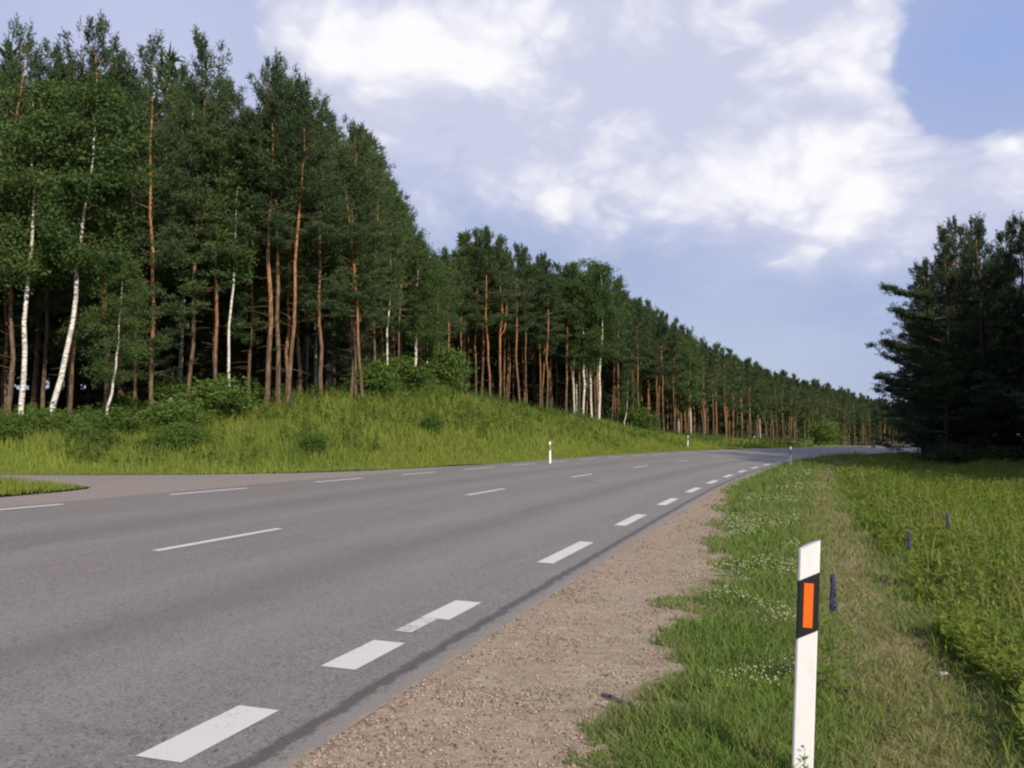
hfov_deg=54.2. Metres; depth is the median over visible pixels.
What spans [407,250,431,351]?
pine tree
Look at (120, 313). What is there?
birch tree
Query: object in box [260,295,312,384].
pine tree
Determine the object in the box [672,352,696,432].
pine tree
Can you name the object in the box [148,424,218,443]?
shrub
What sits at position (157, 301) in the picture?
pine tree
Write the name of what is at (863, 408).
pine tree
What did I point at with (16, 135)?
birch tree
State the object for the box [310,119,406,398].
pine tree
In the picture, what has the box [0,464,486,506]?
side road
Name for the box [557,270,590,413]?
birch tree
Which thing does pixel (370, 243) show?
pine tree
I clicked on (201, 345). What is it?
pine tree
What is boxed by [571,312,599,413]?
pine tree
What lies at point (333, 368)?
pine tree
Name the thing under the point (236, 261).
birch tree
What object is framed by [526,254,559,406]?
pine tree
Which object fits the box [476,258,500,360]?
pine tree
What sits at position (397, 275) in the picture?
birch tree
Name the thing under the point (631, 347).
pine tree
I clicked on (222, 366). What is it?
pine tree
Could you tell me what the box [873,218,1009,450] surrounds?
pine tree
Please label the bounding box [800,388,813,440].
pine tree
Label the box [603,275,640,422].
pine tree
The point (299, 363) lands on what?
pine tree
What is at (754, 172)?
sky
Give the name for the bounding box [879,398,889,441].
pine tree
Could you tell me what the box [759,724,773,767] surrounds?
dry stalk
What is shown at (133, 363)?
pine tree
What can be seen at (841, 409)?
pine tree
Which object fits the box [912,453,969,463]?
shrub
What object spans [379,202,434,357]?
pine tree
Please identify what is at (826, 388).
pine tree
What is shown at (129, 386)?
pine tree
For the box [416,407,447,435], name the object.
shrub
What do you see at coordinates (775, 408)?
pine tree
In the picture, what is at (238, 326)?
pine tree
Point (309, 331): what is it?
pine tree
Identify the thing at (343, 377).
shrub
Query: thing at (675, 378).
pine tree
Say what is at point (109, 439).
shrub
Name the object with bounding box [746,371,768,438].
pine tree
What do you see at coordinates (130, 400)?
shrub
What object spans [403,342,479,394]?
shrub
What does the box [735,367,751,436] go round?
pine tree
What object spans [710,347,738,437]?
pine tree
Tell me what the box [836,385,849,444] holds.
pine tree
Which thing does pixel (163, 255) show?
pine tree
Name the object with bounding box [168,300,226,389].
pine tree
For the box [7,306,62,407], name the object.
pine tree
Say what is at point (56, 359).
pine tree
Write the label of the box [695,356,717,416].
pine tree
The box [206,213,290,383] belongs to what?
pine tree
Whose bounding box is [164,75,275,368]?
pine tree
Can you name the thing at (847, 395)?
pine tree
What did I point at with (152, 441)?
shrub
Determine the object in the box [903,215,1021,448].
pine tree
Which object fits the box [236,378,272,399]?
shrub
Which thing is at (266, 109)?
pine tree
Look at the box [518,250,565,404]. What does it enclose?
pine tree
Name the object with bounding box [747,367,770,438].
pine tree
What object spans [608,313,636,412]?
pine tree
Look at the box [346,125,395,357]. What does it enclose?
pine tree
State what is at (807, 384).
pine tree
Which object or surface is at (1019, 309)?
pine tree
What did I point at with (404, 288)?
pine tree
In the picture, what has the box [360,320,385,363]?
pine tree
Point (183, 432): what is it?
shrub
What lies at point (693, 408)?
pine tree
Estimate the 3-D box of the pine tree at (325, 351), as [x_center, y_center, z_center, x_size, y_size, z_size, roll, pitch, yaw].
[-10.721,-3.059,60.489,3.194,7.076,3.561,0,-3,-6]
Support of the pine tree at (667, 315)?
on the ground at (526, 725)
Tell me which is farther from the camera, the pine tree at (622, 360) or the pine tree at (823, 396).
the pine tree at (823, 396)
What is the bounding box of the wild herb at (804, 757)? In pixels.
[796,745,808,767]
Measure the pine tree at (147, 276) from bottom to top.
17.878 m
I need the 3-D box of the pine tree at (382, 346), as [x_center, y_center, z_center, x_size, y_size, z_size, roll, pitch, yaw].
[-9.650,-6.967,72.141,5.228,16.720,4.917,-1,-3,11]
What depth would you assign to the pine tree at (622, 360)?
120.15 m
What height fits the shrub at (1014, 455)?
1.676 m
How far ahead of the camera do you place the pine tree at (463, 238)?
85.92 m
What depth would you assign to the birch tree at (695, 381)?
122.09 m
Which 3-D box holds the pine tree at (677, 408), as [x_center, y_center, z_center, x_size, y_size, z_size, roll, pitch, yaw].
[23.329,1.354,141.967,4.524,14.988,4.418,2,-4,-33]
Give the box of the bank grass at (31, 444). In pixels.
[0,382,813,495]
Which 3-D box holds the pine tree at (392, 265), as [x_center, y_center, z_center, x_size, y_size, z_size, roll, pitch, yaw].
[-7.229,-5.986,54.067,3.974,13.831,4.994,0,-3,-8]
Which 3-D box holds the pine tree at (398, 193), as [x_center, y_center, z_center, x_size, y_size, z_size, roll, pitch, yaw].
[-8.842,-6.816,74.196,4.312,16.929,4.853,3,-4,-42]
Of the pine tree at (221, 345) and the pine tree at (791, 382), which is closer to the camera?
the pine tree at (221, 345)
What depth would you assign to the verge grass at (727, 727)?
6.34 m
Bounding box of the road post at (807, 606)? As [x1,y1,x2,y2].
[792,540,819,767]
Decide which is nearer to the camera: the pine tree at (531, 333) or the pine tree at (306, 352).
the pine tree at (306, 352)
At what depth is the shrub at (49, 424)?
34.68 m
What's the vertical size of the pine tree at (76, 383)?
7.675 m
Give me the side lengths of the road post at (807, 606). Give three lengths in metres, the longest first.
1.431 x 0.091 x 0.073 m
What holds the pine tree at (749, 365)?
on the ground at (526, 725)
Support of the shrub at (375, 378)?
on the ground at (526, 725)
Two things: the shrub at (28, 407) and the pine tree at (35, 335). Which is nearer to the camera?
the shrub at (28, 407)
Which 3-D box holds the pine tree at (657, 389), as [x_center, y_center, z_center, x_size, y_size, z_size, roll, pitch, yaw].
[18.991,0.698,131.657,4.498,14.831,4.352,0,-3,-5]
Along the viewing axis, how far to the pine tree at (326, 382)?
72.53 m
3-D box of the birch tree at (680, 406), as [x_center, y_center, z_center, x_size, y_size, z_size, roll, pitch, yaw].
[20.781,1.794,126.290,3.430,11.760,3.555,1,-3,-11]
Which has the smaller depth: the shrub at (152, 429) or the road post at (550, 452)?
the shrub at (152, 429)
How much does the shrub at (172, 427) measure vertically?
1.316 m
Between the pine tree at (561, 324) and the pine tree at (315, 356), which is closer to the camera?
the pine tree at (315, 356)
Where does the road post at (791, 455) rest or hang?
on the ground at (526, 725)
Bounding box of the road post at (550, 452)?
[549,441,550,462]
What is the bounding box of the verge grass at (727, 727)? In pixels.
[510,450,1023,767]
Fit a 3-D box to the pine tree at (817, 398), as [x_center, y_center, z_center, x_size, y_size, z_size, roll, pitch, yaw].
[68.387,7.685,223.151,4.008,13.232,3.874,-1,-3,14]
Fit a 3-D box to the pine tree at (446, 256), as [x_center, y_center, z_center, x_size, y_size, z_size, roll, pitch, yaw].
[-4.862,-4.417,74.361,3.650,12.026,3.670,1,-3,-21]
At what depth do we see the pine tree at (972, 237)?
76.13 m
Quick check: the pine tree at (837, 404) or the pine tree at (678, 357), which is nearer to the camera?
the pine tree at (678, 357)
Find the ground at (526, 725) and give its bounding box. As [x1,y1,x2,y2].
[0,387,1023,767]
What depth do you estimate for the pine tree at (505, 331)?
86.29 m
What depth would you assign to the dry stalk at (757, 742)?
4.33 m
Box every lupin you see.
[816,573,862,696]
[891,531,923,584]
[936,513,958,553]
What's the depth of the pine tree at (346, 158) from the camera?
47.87 m
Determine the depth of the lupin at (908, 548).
10.42 m
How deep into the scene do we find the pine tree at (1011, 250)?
70.92 m
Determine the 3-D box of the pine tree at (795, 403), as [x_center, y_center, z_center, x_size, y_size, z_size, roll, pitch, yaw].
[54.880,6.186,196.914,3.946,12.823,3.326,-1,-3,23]
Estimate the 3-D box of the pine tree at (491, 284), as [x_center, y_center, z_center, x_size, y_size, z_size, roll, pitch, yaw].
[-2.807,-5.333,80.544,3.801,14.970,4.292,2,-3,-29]
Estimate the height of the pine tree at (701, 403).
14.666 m
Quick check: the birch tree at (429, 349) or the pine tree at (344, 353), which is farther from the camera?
the birch tree at (429, 349)
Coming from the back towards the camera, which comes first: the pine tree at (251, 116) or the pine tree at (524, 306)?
the pine tree at (524, 306)
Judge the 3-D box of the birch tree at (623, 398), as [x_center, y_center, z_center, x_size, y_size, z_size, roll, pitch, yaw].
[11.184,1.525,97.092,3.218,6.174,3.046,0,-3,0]
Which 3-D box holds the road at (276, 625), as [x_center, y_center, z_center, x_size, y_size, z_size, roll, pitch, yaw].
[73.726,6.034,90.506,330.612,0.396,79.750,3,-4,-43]
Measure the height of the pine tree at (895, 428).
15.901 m
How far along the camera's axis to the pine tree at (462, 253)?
81.72 m
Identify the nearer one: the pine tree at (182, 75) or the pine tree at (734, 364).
the pine tree at (182, 75)
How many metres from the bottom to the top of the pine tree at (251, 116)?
16.094 m
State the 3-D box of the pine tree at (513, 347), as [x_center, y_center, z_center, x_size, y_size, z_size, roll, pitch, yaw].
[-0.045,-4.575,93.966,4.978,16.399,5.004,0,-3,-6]
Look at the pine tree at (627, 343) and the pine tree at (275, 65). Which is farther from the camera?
the pine tree at (627, 343)
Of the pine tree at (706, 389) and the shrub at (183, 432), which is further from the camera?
the pine tree at (706, 389)
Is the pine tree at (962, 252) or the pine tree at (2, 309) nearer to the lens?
the pine tree at (2, 309)
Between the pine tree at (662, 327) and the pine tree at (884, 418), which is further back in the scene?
the pine tree at (884, 418)
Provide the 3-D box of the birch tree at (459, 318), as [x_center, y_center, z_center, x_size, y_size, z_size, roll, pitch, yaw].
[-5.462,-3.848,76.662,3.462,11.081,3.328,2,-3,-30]
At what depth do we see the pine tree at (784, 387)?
194.59 m
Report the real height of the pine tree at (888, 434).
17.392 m
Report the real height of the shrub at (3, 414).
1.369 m
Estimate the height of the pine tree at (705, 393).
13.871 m
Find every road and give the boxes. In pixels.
[0,445,919,767]
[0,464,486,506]
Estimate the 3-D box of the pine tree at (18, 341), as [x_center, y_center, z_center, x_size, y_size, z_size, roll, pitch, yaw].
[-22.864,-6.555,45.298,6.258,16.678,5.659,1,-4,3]
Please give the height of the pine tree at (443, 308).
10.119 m
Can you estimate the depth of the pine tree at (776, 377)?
192.71 m
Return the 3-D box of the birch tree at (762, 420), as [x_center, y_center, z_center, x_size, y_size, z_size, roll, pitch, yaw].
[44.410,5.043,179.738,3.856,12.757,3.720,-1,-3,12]
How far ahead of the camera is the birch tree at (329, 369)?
65.11 m
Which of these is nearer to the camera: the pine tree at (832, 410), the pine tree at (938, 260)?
the pine tree at (938, 260)
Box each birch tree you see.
[0,72,104,414]
[23,63,172,413]
[74,258,169,414]
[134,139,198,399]
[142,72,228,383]
[194,136,273,385]
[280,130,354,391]
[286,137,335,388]
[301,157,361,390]
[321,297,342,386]
[367,188,417,369]
[379,230,465,379]
[410,282,440,362]
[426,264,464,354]
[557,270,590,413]
[557,331,594,411]
[560,258,604,412]
[561,347,593,393]
[568,257,613,417]
[573,261,632,419]
[611,368,641,422]
[665,353,689,430]
[674,334,705,432]
[751,382,767,437]
[801,397,815,440]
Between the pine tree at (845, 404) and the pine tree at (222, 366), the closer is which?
the pine tree at (222, 366)
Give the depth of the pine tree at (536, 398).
100.66 m
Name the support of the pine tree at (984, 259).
on the ground at (526, 725)
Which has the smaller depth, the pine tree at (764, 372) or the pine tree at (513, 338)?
the pine tree at (513, 338)
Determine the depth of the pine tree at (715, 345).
158.12 m
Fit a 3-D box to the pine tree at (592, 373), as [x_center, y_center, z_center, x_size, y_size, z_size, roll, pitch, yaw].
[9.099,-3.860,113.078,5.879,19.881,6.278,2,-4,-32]
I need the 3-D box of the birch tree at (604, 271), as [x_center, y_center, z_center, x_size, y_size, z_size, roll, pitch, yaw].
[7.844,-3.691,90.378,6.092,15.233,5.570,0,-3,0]
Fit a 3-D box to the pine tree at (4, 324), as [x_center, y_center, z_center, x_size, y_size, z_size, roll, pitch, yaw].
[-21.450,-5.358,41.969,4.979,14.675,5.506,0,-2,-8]
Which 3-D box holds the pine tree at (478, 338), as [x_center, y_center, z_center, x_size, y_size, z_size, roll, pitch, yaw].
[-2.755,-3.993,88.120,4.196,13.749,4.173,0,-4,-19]
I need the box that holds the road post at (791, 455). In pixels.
[790,447,791,464]
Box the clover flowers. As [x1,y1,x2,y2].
[597,467,811,688]
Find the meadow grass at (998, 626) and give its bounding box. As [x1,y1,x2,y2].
[840,454,1023,767]
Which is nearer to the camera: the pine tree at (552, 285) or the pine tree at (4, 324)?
the pine tree at (4, 324)
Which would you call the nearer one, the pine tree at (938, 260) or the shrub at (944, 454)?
the shrub at (944, 454)
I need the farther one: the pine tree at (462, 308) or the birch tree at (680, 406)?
the birch tree at (680, 406)
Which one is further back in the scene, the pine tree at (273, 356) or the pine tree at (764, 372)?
the pine tree at (764, 372)
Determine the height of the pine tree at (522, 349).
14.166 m
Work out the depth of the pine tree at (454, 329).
82.38 m
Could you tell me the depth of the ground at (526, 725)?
6.94 m
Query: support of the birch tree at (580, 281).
on the ground at (526, 725)
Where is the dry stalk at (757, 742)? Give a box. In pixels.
[748,717,764,767]
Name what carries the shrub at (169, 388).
on the ground at (526, 725)
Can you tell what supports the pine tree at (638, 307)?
on the ground at (526, 725)
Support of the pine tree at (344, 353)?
on the ground at (526, 725)
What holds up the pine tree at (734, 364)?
on the ground at (526, 725)
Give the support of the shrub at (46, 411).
on the ground at (526, 725)
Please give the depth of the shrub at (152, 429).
34.85 m
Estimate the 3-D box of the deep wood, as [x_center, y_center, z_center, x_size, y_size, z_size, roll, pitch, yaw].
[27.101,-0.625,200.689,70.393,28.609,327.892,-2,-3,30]
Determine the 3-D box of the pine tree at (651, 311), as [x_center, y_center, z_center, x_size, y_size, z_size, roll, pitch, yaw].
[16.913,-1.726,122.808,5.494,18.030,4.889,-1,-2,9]
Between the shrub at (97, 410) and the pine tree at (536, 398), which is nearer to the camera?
the shrub at (97, 410)
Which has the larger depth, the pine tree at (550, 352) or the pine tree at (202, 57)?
the pine tree at (550, 352)
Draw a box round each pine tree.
[0,12,86,417]
[0,58,114,407]
[0,60,67,409]
[0,83,61,409]
[0,122,26,312]
[4,36,100,409]
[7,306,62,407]
[17,161,70,407]
[19,56,151,413]
[19,127,137,414]
[32,6,166,408]
[32,265,114,404]
[48,287,122,406]
[80,29,223,410]
[80,273,170,392]
[84,92,193,407]
[84,93,170,402]
[93,45,189,397]
[101,285,149,384]
[103,231,205,405]
[111,302,183,400]
[112,327,148,398]
[124,265,194,399]
[130,23,258,408]
[133,66,211,372]
[148,69,273,384]
[154,247,223,388]
[159,99,257,382]
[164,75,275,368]
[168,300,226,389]
[169,131,261,363]
[183,280,250,384]
[194,148,258,373]
[206,111,306,395]
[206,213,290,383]
[206,270,265,384]
[214,63,327,412]
[215,47,333,407]
[233,101,301,388]
[243,72,355,413]
[247,135,344,394]
[249,76,337,388]
[251,312,306,390]
[256,77,346,394]
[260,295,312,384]
[265,93,365,396]
[284,107,357,355]
[301,119,396,399]
[301,137,317,386]
[308,139,403,402]
[308,307,348,386]
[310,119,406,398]
[318,125,340,386]
[323,143,383,385]
[323,276,383,388]
[333,129,398,364]
[344,316,389,385]
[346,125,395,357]
[347,150,413,360]
[359,128,391,253]
[359,176,409,360]
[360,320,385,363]
[369,179,425,357]
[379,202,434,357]
[381,225,431,360]
[382,241,417,357]
[390,181,414,358]
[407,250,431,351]
[420,259,459,358]
[433,245,468,350]
[439,285,465,341]
[448,246,490,386]
[449,257,481,384]
[450,230,487,391]
[455,226,498,393]
[460,226,512,394]
[462,273,498,352]
[463,230,512,396]
[475,233,523,399]
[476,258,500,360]
[487,249,527,396]
[488,258,531,399]
[492,250,531,400]
[492,279,526,398]
[495,241,540,403]
[504,246,554,404]
[506,281,535,403]
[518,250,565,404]
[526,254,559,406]
[526,261,549,407]
[526,281,563,405]
[527,257,569,409]
[531,317,562,407]
[537,278,566,410]
[538,285,569,408]
[549,260,587,414]
[550,288,584,413]
[560,323,587,415]
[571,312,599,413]
[586,265,614,415]
[588,285,608,417]
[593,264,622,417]
[601,280,624,420]
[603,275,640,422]
[607,289,635,419]
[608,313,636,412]
[612,296,642,409]
[616,300,648,409]
[619,297,652,409]
[619,308,654,409]
[627,305,661,409]
[639,322,668,427]
[639,328,661,408]
[641,298,668,409]
[643,315,676,428]
[643,367,670,429]
[645,310,683,432]
[658,312,678,430]
[658,316,692,431]
[660,322,689,431]
[666,351,674,429]
[667,343,683,429]
[667,345,682,434]
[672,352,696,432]
[676,326,704,433]
[680,335,706,431]
[687,347,706,432]
[695,336,718,435]
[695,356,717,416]
[697,352,710,432]
[700,348,725,436]
[700,355,714,434]
[706,353,716,435]
[707,347,729,435]
[709,341,731,434]
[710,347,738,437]
[716,360,739,436]
[717,359,739,436]
[718,352,741,437]
[723,359,745,438]
[728,356,745,437]
[731,367,748,438]
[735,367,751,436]
[737,369,761,437]
[740,357,760,435]
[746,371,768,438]
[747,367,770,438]
[759,367,774,436]
[763,379,781,440]
[765,382,779,437]
[767,372,786,438]
[775,373,793,438]
[780,377,799,437]
[781,384,799,439]
[783,376,803,431]
[790,391,804,437]
[799,380,818,426]
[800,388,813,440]
[804,384,821,420]
[812,388,824,419]
[813,390,824,419]
[815,390,827,422]
[820,392,829,423]
[821,384,835,442]
[823,390,835,421]
[825,396,837,423]
[830,388,841,444]
[831,390,845,443]
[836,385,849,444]
[839,395,851,444]
[840,390,853,444]
[843,397,853,444]
[850,392,863,444]
[856,395,870,444]
[858,402,871,444]
[858,404,868,442]
[859,256,969,450]
[863,396,875,444]
[872,397,885,440]
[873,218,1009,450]
[875,274,941,452]
[876,278,954,444]
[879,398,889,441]
[881,249,985,444]
[884,250,1021,450]
[900,223,1023,442]
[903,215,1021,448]
[918,211,1023,449]
[928,244,1021,444]
[935,226,1023,439]
[957,209,1023,449]
[969,244,1023,445]
[1003,389,1023,409]
[1010,400,1023,420]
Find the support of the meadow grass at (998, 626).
on the ground at (526, 725)
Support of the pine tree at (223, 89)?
on the ground at (526, 725)
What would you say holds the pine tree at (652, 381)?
on the ground at (526, 725)
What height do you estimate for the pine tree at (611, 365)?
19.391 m
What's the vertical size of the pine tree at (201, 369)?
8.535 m
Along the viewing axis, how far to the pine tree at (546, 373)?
103.90 m
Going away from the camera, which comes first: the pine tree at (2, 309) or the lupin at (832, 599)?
the lupin at (832, 599)
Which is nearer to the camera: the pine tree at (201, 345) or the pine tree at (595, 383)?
the pine tree at (201, 345)
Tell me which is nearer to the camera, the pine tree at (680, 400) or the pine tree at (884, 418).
the pine tree at (680, 400)
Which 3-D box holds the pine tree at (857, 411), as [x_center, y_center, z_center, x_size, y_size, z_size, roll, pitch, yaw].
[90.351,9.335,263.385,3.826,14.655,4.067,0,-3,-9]
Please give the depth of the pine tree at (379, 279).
50.76 m
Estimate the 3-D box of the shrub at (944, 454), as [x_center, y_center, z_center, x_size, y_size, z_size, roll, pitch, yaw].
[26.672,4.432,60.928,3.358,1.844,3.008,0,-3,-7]
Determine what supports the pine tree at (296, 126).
on the ground at (526, 725)
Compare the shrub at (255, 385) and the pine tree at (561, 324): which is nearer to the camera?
the shrub at (255, 385)
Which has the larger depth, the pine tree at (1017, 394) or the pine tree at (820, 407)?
the pine tree at (820, 407)
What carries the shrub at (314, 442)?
on the ground at (526, 725)
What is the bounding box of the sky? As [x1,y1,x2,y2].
[0,0,1023,435]
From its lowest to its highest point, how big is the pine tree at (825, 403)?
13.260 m
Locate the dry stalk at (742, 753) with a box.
[736,732,751,767]
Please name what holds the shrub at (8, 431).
on the ground at (526, 725)
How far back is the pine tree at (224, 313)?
47.42 m
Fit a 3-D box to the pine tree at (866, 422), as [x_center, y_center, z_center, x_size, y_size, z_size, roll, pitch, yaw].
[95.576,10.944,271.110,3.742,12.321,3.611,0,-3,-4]
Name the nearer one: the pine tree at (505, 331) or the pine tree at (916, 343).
the pine tree at (916, 343)
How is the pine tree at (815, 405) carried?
on the ground at (526, 725)
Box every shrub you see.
[0,407,16,427]
[0,409,49,434]
[0,421,47,443]
[11,402,41,414]
[23,402,76,431]
[34,407,99,436]
[60,416,97,441]
[67,401,141,422]
[75,406,101,429]
[83,428,126,449]
[91,403,146,436]
[94,390,143,411]
[123,434,165,452]
[131,394,217,430]
[144,419,201,436]
[148,372,192,404]
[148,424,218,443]
[149,416,208,451]
[159,419,204,452]
[160,420,207,445]
[161,370,267,417]
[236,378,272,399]
[250,386,297,404]
[292,429,332,456]
[338,369,347,384]
[340,353,404,397]
[384,352,439,390]
[391,381,406,390]
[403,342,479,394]
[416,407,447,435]
[609,404,667,429]
[794,413,855,444]
[911,443,976,460]
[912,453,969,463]
[925,443,981,466]
[931,443,1002,455]
[957,447,990,463]
[974,444,1023,464]
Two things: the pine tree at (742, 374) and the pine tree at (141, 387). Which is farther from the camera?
the pine tree at (742, 374)
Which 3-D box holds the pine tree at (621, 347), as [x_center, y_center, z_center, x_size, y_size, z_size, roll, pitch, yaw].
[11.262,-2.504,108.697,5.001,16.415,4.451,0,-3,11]
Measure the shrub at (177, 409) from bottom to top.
1.606 m
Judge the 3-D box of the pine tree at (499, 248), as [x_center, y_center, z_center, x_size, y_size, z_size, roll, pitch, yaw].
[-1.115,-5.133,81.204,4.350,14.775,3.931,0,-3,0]
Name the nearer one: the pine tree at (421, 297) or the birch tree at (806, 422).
the pine tree at (421, 297)
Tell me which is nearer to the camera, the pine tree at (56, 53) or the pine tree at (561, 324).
the pine tree at (56, 53)
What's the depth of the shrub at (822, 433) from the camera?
176.60 m
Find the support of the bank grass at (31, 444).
on the ground at (526, 725)
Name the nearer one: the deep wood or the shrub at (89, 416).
the shrub at (89, 416)
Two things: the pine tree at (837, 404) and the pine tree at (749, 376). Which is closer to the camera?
the pine tree at (749, 376)
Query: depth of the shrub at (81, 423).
33.66 m
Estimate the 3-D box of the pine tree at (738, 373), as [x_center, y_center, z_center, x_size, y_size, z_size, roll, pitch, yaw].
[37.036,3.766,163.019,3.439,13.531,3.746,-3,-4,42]
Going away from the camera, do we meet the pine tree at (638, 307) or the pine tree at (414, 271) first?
the pine tree at (414, 271)
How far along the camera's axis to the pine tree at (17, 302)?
41.17 m
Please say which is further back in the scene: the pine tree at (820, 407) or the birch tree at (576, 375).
the pine tree at (820, 407)
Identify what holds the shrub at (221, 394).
on the ground at (526, 725)
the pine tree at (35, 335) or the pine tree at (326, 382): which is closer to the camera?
the pine tree at (35, 335)
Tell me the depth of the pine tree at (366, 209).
49.45 m
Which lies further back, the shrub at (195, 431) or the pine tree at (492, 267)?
the pine tree at (492, 267)
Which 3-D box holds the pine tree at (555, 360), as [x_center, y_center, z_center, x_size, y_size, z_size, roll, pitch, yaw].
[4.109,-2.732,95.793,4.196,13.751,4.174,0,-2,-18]
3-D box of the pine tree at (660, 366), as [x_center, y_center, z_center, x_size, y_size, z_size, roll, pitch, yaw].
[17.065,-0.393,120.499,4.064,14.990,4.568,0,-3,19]
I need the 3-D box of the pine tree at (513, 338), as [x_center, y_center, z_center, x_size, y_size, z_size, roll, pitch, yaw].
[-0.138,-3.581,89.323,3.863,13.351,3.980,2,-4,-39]
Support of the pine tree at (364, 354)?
on the ground at (526, 725)
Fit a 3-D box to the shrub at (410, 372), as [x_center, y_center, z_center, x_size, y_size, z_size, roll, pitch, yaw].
[-6.380,-0.698,58.078,4.195,2.610,3.758,1,-3,-12]
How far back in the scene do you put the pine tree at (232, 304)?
58.36 m
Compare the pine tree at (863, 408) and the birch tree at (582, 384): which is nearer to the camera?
the birch tree at (582, 384)
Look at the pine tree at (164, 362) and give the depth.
47.55 m
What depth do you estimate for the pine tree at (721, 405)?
163.68 m
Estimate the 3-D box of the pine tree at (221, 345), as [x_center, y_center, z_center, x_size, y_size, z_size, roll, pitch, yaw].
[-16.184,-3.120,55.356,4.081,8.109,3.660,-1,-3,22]
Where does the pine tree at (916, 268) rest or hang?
on the ground at (526, 725)
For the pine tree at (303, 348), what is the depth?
68.92 m
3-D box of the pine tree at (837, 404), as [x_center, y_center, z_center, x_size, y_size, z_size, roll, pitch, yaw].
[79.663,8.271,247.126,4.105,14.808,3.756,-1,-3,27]
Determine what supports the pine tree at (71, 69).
on the ground at (526, 725)
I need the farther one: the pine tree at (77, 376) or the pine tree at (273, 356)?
the pine tree at (273, 356)
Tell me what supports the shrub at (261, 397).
on the ground at (526, 725)
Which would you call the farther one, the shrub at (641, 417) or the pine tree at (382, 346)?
the shrub at (641, 417)
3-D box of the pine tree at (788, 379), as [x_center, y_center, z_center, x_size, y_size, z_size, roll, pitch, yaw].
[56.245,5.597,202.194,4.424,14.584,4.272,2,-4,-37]
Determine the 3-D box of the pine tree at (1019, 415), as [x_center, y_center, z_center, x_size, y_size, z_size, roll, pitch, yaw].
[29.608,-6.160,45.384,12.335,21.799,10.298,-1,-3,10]
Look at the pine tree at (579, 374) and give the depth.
100.04 m
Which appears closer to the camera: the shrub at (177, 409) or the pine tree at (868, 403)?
the shrub at (177, 409)
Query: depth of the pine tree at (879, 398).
275.56 m
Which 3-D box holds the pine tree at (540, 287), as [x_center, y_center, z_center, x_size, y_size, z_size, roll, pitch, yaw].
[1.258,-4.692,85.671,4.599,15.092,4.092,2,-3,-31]
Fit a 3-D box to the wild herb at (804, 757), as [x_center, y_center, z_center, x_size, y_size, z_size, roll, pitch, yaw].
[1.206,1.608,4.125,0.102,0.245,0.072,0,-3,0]
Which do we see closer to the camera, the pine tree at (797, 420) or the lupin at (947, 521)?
the lupin at (947, 521)
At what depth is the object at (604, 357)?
105.61 m
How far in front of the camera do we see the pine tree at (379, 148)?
72.22 m
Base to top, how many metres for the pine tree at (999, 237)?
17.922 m
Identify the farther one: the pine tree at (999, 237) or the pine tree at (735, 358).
the pine tree at (735, 358)
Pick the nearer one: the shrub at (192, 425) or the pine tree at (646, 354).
the shrub at (192, 425)
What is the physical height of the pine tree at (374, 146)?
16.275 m
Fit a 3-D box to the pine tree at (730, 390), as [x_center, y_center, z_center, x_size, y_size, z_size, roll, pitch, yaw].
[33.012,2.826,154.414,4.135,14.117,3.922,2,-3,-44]
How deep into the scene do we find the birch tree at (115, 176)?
37.02 m
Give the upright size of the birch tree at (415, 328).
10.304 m
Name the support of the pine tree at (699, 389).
on the ground at (526, 725)
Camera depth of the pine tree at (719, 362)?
149.35 m
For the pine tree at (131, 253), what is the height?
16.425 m
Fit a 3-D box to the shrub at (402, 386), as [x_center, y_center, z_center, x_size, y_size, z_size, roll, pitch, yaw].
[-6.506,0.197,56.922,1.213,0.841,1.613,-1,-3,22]
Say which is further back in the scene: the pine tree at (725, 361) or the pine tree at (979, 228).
the pine tree at (725, 361)
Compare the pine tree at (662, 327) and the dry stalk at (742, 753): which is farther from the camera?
the pine tree at (662, 327)
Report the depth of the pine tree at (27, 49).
38.27 m
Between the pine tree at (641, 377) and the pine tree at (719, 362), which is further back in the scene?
the pine tree at (719, 362)
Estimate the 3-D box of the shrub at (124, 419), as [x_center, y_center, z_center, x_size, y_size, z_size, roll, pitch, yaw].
[-14.096,1.359,35.829,2.036,1.385,2.707,1,-3,-10]
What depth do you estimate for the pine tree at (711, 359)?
142.95 m
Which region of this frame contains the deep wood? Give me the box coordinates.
[0,34,916,444]
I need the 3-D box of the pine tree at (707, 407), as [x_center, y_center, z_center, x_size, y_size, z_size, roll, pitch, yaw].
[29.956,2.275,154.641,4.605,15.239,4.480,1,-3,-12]
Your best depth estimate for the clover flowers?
11.02 m
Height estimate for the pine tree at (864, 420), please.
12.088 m
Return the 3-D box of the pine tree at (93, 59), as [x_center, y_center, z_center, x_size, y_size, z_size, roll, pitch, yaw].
[-16.630,-6.666,40.185,5.597,17.267,4.564,-3,-3,-3]
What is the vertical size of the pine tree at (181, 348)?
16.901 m
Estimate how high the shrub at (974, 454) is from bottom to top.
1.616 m

